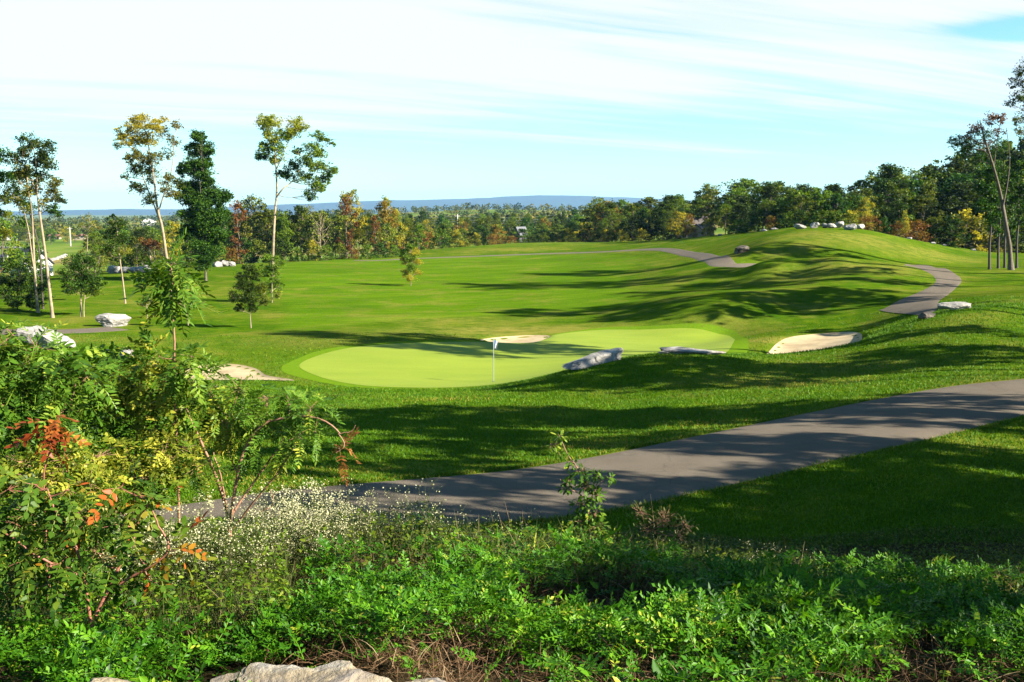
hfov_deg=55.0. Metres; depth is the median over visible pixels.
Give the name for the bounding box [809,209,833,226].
bush
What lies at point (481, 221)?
tree
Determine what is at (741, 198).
tree
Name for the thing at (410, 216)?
tree
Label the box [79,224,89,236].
tree
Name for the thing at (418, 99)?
sky
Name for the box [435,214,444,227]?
tree
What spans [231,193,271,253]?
tree
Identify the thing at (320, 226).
tree
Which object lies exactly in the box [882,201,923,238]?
bush
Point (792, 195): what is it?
bush
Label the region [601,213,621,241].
tree
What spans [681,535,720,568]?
aster
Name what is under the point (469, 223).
tree
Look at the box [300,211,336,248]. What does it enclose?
tree
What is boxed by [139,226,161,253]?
tree
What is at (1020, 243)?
bush
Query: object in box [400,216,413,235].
tree
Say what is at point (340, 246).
bush
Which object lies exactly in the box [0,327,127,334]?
path
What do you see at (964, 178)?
tree
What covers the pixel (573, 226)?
tree
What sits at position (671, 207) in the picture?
tree
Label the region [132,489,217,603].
aster
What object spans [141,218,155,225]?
house
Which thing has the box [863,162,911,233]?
tree
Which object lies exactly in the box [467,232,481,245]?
bush
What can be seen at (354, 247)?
tree
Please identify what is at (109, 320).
boulder
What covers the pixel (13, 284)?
tree
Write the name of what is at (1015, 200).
tree
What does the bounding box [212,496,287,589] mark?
aster
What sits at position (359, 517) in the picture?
aster
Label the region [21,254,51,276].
bush
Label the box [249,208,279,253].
tree
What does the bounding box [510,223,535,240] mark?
tree
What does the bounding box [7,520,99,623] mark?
aster
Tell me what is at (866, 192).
tree
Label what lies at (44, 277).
tree
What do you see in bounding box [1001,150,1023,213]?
tree
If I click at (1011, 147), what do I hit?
tree
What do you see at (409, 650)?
dry grass
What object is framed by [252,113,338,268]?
tree
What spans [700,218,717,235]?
bush
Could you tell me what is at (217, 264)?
boulder
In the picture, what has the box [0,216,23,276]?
tree
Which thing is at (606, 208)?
tree
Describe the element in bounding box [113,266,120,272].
boulder
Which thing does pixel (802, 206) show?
tree
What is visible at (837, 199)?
tree
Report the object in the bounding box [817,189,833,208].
tree
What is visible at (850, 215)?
bush
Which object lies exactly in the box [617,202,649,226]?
tree
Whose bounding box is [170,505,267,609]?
aster
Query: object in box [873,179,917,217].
tree
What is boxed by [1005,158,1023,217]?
tree
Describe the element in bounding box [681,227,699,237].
bush
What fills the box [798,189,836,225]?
bush
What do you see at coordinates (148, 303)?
tree
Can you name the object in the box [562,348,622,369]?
boulder
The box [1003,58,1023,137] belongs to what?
tree
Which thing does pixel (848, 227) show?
boulder
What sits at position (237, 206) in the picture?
tree
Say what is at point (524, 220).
tree
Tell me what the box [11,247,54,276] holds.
house
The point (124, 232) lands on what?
tree
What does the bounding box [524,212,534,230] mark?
tree
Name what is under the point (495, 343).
golf flag
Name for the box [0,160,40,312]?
tree
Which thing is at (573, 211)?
tree
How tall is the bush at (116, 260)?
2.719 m
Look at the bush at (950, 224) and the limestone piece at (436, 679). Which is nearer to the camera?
the limestone piece at (436, 679)
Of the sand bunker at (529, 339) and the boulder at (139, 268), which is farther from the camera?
the boulder at (139, 268)
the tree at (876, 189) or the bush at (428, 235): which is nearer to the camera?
the tree at (876, 189)
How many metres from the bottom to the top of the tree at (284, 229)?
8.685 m
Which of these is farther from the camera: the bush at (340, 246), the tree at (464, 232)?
the tree at (464, 232)
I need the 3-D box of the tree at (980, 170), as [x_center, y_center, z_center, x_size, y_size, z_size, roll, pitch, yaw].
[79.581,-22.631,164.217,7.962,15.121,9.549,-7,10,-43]
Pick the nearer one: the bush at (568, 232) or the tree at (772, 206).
the tree at (772, 206)
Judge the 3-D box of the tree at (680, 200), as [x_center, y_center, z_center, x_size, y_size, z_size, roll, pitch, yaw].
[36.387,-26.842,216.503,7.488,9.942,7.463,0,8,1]
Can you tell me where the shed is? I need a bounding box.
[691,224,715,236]
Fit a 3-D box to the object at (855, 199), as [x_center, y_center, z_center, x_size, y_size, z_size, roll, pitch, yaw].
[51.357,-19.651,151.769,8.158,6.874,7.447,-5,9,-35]
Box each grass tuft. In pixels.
[497,528,552,569]
[526,530,564,571]
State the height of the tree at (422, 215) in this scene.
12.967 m
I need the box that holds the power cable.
[354,214,565,222]
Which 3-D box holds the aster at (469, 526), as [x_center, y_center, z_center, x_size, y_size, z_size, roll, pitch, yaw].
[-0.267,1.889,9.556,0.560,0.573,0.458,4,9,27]
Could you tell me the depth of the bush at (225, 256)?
169.92 m
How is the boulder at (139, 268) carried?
on the ground at (806, 279)
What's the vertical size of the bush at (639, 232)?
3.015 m
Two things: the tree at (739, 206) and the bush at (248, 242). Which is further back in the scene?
the bush at (248, 242)
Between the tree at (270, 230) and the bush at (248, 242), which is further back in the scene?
the tree at (270, 230)
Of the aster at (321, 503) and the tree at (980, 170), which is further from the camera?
the tree at (980, 170)
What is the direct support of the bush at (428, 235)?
on the ground at (806, 279)
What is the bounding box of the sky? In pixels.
[0,0,1023,210]
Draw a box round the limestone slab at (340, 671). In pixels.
[209,660,391,681]
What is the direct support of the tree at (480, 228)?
on the ground at (806, 279)
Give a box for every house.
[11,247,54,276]
[73,234,86,239]
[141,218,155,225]
[512,227,525,241]
[674,216,715,237]
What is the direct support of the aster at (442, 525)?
on the ground at (806, 279)
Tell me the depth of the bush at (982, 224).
151.23 m
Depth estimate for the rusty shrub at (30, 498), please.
5.14 m
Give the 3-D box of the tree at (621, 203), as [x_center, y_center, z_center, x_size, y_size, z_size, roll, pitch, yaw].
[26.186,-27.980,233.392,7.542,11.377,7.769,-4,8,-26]
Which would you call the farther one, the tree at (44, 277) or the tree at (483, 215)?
the tree at (483, 215)
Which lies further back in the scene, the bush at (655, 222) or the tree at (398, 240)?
the bush at (655, 222)
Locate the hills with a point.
(537, 201)
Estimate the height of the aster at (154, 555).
0.833 m
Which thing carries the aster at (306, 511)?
on the ground at (806, 279)
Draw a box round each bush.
[0,247,32,276]
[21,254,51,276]
[110,258,126,266]
[122,247,145,266]
[175,249,193,267]
[211,243,234,263]
[224,246,246,263]
[231,237,259,263]
[248,238,268,263]
[259,242,284,262]
[275,241,295,260]
[292,247,306,261]
[303,240,319,260]
[317,245,337,260]
[327,241,349,258]
[346,249,358,258]
[360,243,375,258]
[371,242,389,257]
[386,244,401,256]
[390,507,467,558]
[412,230,437,250]
[428,228,451,249]
[448,229,471,247]
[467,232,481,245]
[486,234,503,244]
[505,235,519,242]
[526,234,536,242]
[536,232,549,242]
[549,233,561,241]
[562,228,575,241]
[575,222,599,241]
[593,225,609,241]
[601,230,612,241]
[608,218,636,240]
[614,230,630,241]
[628,218,654,240]
[631,228,650,240]
[641,208,673,239]
[655,225,669,240]
[671,227,685,238]
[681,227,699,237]
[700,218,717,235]
[716,201,755,233]
[727,218,746,233]
[742,216,762,232]
[748,203,774,231]
[760,215,780,229]
[763,196,790,228]
[773,189,821,227]
[777,211,796,228]
[790,209,810,226]
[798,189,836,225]
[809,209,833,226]
[812,198,836,226]
[825,210,848,226]
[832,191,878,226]
[836,210,859,228]
[857,215,883,231]
[861,201,881,230]
[866,205,904,234]
[872,217,893,233]
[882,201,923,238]
[887,221,914,236]
[899,219,932,241]
[912,214,940,241]
[918,215,951,243]
[930,213,971,247]
[940,223,978,246]
[947,208,996,250]
[963,212,1015,251]
[976,214,1023,252]
[1000,215,1023,250]
[1018,227,1023,252]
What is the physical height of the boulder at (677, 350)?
0.397 m
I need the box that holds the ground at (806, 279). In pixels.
[0,209,1023,681]
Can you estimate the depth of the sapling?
9.25 m
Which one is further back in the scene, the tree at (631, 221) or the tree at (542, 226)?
the tree at (542, 226)
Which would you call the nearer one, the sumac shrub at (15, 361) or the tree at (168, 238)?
the sumac shrub at (15, 361)
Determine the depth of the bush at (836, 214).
141.80 m
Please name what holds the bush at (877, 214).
on the ground at (806, 279)
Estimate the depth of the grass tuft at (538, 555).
8.20 m
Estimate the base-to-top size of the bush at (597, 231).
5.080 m
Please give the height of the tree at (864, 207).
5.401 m
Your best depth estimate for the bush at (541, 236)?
220.28 m
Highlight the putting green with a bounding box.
[299,328,734,387]
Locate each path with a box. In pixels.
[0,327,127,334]
[37,379,1023,532]
[354,248,755,266]
[881,264,960,314]
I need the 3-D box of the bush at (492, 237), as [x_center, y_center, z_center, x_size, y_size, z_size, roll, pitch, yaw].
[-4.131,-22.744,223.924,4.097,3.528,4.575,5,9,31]
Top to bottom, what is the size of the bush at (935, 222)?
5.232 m
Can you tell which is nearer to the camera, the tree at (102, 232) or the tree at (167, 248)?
the tree at (167, 248)
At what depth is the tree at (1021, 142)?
175.40 m
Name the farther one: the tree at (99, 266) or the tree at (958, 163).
the tree at (958, 163)
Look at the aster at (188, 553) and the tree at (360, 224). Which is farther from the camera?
the tree at (360, 224)
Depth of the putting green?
56.19 m
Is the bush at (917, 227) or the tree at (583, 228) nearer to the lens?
the bush at (917, 227)
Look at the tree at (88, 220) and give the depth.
148.94 m
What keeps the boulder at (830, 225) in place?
on the ground at (806, 279)
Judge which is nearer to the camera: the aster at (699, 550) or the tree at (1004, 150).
the aster at (699, 550)
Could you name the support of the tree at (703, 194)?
on the ground at (806, 279)
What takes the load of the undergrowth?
on the ground at (806, 279)
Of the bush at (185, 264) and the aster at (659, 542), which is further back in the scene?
the bush at (185, 264)
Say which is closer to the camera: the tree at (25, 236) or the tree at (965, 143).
the tree at (965, 143)
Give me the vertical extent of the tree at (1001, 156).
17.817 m
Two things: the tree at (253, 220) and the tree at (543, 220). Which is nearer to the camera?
the tree at (253, 220)
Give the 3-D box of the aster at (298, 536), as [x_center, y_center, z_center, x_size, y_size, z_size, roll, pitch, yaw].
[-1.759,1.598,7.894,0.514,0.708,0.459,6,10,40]
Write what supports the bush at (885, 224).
on the ground at (806, 279)
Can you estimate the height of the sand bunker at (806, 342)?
1.743 m
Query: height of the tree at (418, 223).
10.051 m
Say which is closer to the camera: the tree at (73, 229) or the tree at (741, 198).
the tree at (741, 198)
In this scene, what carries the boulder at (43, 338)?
on the ground at (806, 279)
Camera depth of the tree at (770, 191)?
164.72 m
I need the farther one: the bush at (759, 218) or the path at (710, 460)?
the bush at (759, 218)
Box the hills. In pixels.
[2,195,756,214]
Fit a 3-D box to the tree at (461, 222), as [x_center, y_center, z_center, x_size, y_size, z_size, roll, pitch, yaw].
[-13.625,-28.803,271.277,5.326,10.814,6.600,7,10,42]
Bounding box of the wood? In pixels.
[0,202,907,239]
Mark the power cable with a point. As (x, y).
(475, 222)
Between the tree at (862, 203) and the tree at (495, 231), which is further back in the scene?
the tree at (495, 231)
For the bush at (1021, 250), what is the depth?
153.96 m
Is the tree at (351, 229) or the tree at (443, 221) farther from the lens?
the tree at (443, 221)
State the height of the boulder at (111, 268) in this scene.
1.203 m
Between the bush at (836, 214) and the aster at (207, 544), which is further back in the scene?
the bush at (836, 214)
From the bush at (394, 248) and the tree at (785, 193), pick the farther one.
the tree at (785, 193)
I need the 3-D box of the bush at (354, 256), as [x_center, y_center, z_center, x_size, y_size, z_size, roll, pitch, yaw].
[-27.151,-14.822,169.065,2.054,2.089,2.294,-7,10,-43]
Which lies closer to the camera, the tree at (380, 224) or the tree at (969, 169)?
the tree at (969, 169)
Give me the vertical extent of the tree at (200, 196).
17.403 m
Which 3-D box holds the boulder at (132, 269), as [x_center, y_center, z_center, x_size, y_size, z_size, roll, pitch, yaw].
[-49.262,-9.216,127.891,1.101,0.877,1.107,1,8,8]
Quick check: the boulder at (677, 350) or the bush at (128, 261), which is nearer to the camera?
the boulder at (677, 350)
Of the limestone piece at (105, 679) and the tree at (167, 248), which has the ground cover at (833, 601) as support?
the limestone piece at (105, 679)
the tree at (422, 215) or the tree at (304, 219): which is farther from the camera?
the tree at (422, 215)
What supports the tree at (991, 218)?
on the ground at (806, 279)
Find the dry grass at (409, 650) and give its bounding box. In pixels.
[0,529,1023,681]
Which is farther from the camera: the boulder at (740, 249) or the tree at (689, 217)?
the tree at (689, 217)
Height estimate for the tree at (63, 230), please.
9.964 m
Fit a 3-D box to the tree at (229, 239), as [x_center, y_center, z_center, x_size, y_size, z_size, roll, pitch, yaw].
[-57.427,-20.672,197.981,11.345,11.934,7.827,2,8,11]
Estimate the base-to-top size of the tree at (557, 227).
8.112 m
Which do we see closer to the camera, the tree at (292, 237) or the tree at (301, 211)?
the tree at (301, 211)
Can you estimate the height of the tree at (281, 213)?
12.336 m
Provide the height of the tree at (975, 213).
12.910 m
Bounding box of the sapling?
[546,430,616,538]
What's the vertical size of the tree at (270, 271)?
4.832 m
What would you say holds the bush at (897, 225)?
on the ground at (806, 279)
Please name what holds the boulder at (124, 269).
on the ground at (806, 279)
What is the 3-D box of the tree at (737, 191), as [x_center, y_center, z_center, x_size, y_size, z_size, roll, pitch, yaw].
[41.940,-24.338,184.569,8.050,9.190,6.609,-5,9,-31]
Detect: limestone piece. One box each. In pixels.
[89,677,130,681]
[411,677,445,681]
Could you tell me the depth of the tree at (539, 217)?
398.38 m
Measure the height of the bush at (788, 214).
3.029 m
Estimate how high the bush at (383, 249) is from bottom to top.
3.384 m
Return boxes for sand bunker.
[186,364,293,380]
[480,335,549,342]
[768,332,861,353]
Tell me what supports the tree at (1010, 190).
on the ground at (806, 279)
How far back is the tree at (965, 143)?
92.51 m
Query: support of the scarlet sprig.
on the ground at (806, 279)
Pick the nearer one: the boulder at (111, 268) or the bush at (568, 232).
the boulder at (111, 268)
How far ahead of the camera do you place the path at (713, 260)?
135.52 m
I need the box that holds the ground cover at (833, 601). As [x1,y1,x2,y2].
[0,523,1023,681]
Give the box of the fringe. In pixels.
[281,323,748,388]
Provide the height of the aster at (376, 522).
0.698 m
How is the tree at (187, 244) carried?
on the ground at (806, 279)
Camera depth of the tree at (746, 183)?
195.86 m
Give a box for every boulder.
[14,326,40,344]
[33,325,75,349]
[95,313,130,326]
[107,265,115,272]
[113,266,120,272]
[119,350,133,357]
[122,267,129,272]
[128,267,135,272]
[136,266,143,272]
[213,261,222,266]
[221,260,229,265]
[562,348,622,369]
[658,346,725,354]
[734,245,748,253]
[794,224,806,228]
[810,222,819,227]
[827,223,836,227]
[835,221,843,227]
[843,225,854,229]
[857,224,864,228]
[917,313,934,319]
[937,302,970,309]
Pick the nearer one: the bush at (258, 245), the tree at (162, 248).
the tree at (162, 248)
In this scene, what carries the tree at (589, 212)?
on the ground at (806, 279)
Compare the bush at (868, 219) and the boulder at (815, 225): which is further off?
the bush at (868, 219)
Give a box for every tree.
[0,145,17,238]
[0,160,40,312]
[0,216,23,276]
[0,261,47,311]
[7,131,68,317]
[11,192,65,308]
[12,225,27,240]
[20,225,34,243]
[20,227,34,242]
[22,239,47,267]
[25,269,55,298]
[36,232,41,241]
[44,228,57,241]
[55,253,108,316]
[60,226,75,243]
[68,227,81,240]
[77,231,107,272]
[78,213,96,269]
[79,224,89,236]
[88,241,106,262]
[91,230,112,253]
[91,244,110,269]
[99,213,132,303]
[107,239,129,266]
[108,229,133,259]
[108,232,127,263]
[112,111,186,290]
[125,227,156,265]
[127,236,146,266]
[137,296,156,319]
[138,237,162,262]
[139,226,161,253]
[144,241,157,261]
[154,235,170,264]
[159,220,183,266]
[159,236,177,264]
[169,128,236,280]
[172,237,196,261]
[177,285,194,325]
[184,240,195,262]
[212,241,227,261]
[217,213,234,259]
[222,223,244,260]
[226,200,251,263]
[227,263,270,327]
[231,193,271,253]
[232,214,270,250]
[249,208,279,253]
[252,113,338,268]
[254,216,284,252]
[258,252,286,302]
[264,209,294,245]
[270,215,294,258]
[282,214,316,259]
[283,205,319,259]
[296,204,321,258]
[299,222,325,258]
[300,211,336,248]
[309,210,335,257]
[322,214,345,255]
[322,217,356,254]
[333,188,368,257]
[334,195,358,257]
[349,222,370,255]
[354,213,380,255]
[361,214,390,248]
[367,195,399,254]
[369,215,381,251]
[379,219,403,245]
[388,208,408,247]
[395,226,414,248]
[399,243,422,285]
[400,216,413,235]
[401,220,415,244]
[404,213,415,226]
[408,225,428,250]
[413,222,426,242]
[414,210,431,229]
[416,227,434,249]
[422,219,434,242]
[433,224,452,246]
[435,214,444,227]
[437,218,452,247]
[450,228,469,246]
[452,217,472,246]
[464,217,473,242]
[468,225,492,244]
[469,217,490,243]
[475,213,490,232]
[482,215,493,244]
[487,224,508,242]
[490,223,507,244]
[491,212,501,227]
[504,221,516,240]
[507,216,518,235]
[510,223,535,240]
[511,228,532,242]
[519,217,535,231]
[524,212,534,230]
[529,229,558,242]
[531,223,550,239]
[534,215,542,236]
[534,217,552,237]
[550,224,566,241]
[551,213,568,232]
[558,222,579,241]
[567,209,579,229]
[568,215,593,241]
[573,222,595,240]
[578,196,616,241]
[578,204,608,239]
[588,202,624,241]
[591,199,622,239]
[597,218,610,238]
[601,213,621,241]
[609,199,630,240]
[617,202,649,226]
[623,216,643,237]
[634,196,662,237]
[635,206,651,239]
[652,195,684,228]
[659,203,684,238]
[664,194,691,211]
[664,211,690,237]
[674,196,692,224]
[678,212,695,237]
[681,191,724,227]
[684,198,718,223]
[690,183,725,224]
[714,187,751,221]
[715,178,761,221]
[715,203,733,233]
[726,202,749,230]
[729,194,753,228]
[745,181,781,227]
[746,184,788,222]
[755,199,777,228]
[756,180,793,206]
[778,186,793,224]
[785,190,811,220]
[786,183,815,216]
[786,194,816,224]
[811,183,848,214]
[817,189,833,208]
[820,193,854,222]
[844,179,878,219]
[847,188,877,222]
[847,195,874,221]
[852,197,875,228]
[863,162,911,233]
[865,177,910,221]
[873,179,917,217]
[887,199,909,235]
[890,175,934,228]
[900,210,909,237]
[904,167,940,214]
[904,195,947,239]
[910,182,940,235]
[914,159,951,189]
[929,167,959,216]
[929,172,985,218]
[930,181,984,234]
[933,163,983,203]
[935,155,982,199]
[936,150,977,236]
[943,110,1014,269]
[959,159,1007,212]
[965,144,1013,175]
[968,177,1022,244]
[971,165,1012,268]
[974,161,1018,267]
[977,150,1014,191]
[982,139,1017,157]
[994,174,1022,267]
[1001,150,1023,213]
[1002,157,1023,267]
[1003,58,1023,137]
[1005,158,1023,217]
[1010,136,1023,193]
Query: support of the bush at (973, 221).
on the ground at (806, 279)
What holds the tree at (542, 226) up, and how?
on the ground at (806, 279)
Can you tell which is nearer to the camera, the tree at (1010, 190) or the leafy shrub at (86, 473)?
the leafy shrub at (86, 473)
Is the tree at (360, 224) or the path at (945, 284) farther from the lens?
the tree at (360, 224)
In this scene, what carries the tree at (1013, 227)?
on the ground at (806, 279)
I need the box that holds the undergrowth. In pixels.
[0,515,330,670]
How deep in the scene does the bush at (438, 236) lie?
217.19 m
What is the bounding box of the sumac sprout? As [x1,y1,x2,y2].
[111,227,230,537]
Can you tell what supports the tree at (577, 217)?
on the ground at (806, 279)
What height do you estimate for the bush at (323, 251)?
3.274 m
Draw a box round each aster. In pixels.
[0,516,78,626]
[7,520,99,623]
[55,528,148,620]
[98,502,189,617]
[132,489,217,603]
[158,486,241,586]
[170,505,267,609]
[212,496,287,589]
[234,491,291,547]
[243,478,307,540]
[259,495,319,575]
[270,477,332,563]
[291,490,349,571]
[292,478,352,557]
[322,484,382,561]
[352,495,408,555]
[376,477,443,559]
[414,495,466,559]
[462,509,513,555]
[501,507,546,553]
[640,528,690,564]
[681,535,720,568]
[743,541,781,563]
[777,545,821,572]
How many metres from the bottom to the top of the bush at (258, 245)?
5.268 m
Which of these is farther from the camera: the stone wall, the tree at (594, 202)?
the stone wall
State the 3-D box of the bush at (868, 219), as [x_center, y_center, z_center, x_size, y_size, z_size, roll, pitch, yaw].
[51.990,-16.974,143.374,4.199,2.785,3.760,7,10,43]
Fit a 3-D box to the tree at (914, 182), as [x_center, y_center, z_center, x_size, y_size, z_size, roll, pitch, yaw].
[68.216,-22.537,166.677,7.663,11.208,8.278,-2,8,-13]
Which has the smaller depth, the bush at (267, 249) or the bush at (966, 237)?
the bush at (966, 237)
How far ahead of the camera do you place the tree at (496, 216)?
395.11 m
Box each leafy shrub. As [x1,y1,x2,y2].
[0,432,139,549]
[0,473,161,617]
[75,329,232,546]
[96,416,233,542]
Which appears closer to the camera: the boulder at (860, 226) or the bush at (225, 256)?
the boulder at (860, 226)
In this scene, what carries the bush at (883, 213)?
on the ground at (806, 279)
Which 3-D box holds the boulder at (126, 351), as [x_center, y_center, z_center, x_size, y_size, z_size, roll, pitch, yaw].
[-20.524,0.749,52.512,0.913,0.594,0.721,0,8,0]
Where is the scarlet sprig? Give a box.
[4,414,91,655]
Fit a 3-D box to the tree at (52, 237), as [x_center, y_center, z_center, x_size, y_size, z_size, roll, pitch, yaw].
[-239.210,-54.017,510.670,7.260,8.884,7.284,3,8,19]
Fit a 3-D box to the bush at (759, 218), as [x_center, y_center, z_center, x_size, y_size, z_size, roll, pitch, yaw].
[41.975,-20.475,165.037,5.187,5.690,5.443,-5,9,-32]
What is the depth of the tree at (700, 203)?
196.11 m
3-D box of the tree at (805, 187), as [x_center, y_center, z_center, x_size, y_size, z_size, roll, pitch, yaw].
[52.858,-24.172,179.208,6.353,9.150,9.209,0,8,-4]
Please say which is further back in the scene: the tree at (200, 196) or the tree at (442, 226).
the tree at (442, 226)
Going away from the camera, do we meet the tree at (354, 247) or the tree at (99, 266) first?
the tree at (99, 266)
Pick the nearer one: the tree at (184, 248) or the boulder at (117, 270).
the boulder at (117, 270)
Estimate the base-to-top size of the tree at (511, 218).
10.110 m
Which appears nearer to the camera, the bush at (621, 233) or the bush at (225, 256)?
the bush at (225, 256)
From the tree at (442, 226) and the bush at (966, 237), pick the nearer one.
the bush at (966, 237)
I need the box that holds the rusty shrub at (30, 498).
[0,455,217,675]
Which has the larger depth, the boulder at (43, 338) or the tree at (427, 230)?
the tree at (427, 230)
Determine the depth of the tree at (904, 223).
141.88 m
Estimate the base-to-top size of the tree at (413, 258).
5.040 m
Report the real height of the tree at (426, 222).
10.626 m
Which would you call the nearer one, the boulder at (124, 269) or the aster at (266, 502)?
the aster at (266, 502)
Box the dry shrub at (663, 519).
[628,499,699,550]
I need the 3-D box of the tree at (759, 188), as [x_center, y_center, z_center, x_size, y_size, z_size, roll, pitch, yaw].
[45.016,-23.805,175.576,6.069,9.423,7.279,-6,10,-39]
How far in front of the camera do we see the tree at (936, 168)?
191.39 m
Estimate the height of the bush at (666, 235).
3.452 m
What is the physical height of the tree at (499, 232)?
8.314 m
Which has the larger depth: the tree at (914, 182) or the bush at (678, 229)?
the bush at (678, 229)
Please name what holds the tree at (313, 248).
on the ground at (806, 279)
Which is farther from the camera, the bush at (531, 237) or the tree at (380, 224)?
the bush at (531, 237)
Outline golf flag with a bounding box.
[492,339,497,381]
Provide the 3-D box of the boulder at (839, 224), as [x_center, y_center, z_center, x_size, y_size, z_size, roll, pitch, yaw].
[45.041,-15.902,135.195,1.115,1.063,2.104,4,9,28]
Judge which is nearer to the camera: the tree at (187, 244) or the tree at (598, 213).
the tree at (187, 244)
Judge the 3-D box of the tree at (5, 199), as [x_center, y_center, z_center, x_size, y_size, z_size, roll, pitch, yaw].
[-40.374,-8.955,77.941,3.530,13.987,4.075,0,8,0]
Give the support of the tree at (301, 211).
on the ground at (806, 279)
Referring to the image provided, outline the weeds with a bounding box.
[0,504,1023,614]
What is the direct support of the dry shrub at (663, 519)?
on the ground at (806, 279)
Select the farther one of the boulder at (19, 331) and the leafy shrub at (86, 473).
the boulder at (19, 331)
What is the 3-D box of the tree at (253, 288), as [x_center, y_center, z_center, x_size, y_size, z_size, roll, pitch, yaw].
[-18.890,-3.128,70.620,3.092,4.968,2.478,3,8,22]
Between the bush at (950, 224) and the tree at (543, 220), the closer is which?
the bush at (950, 224)
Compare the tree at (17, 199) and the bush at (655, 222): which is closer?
the tree at (17, 199)
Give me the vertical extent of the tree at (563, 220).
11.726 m
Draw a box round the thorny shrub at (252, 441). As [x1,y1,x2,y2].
[169,348,360,558]
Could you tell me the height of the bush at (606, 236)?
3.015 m
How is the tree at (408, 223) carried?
on the ground at (806, 279)
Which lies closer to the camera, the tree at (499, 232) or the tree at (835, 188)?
the tree at (835, 188)
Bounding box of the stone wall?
[50,254,67,260]
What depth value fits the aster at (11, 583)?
6.23 m
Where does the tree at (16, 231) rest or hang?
on the ground at (806, 279)
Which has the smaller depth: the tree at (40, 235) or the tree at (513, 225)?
the tree at (513, 225)
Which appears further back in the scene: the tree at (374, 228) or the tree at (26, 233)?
the tree at (26, 233)
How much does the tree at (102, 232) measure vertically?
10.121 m
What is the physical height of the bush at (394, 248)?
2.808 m
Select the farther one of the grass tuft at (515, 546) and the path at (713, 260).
the path at (713, 260)
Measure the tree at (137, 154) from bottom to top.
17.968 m
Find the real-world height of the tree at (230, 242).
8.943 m
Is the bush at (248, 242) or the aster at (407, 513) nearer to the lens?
the aster at (407, 513)
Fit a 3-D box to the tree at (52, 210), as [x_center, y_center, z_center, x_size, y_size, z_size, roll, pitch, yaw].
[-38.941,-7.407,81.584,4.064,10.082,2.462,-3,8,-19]
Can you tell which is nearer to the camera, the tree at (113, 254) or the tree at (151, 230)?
the tree at (113, 254)
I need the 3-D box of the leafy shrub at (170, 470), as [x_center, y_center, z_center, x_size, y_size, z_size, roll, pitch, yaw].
[-2.513,1.228,7.130,0.996,1.360,0.637,-2,8,-14]
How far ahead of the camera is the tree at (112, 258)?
157.26 m
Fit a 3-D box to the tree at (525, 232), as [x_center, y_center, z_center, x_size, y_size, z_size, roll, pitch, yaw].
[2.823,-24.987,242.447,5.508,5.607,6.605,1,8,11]
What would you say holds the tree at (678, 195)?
on the ground at (806, 279)
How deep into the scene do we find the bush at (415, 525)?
9.09 m
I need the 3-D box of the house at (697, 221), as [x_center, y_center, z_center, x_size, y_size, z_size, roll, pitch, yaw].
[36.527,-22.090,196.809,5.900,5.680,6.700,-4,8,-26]
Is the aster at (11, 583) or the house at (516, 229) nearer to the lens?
the aster at (11, 583)
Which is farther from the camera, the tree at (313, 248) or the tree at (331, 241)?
the tree at (313, 248)
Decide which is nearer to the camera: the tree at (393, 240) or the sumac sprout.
the sumac sprout
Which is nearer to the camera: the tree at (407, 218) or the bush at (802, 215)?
the bush at (802, 215)
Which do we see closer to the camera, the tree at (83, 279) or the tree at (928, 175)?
the tree at (83, 279)
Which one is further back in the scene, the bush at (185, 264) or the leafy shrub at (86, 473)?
the bush at (185, 264)
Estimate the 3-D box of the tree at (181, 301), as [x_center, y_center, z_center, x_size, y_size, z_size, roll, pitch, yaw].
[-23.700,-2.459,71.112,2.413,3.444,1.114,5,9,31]
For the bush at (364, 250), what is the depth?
165.35 m
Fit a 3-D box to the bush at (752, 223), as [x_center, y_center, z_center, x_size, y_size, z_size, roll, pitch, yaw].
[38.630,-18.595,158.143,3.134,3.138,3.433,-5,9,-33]
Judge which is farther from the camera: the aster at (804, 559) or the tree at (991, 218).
the tree at (991, 218)
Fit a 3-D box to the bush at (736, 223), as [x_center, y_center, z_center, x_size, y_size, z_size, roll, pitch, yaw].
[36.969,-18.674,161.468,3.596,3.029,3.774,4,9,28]
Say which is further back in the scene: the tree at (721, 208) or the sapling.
the tree at (721, 208)
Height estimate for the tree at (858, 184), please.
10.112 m
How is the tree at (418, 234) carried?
on the ground at (806, 279)
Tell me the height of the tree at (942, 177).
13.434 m
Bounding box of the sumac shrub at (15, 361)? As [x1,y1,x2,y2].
[0,317,137,557]
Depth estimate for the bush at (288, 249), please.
171.19 m
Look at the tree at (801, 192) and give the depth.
165.85 m
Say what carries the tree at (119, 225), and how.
on the ground at (806, 279)
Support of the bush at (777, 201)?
on the ground at (806, 279)
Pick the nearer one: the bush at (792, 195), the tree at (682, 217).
the bush at (792, 195)
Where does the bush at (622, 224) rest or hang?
on the ground at (806, 279)
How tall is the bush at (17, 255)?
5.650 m
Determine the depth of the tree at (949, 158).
196.36 m
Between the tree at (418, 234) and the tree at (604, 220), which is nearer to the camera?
the tree at (418, 234)
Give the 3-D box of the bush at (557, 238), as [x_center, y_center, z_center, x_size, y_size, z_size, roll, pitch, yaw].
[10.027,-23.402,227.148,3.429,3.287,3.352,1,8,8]
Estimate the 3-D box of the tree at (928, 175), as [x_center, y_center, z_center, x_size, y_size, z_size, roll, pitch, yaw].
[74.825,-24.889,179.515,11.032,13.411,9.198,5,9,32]
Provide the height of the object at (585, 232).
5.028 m
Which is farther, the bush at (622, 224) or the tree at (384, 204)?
the bush at (622, 224)

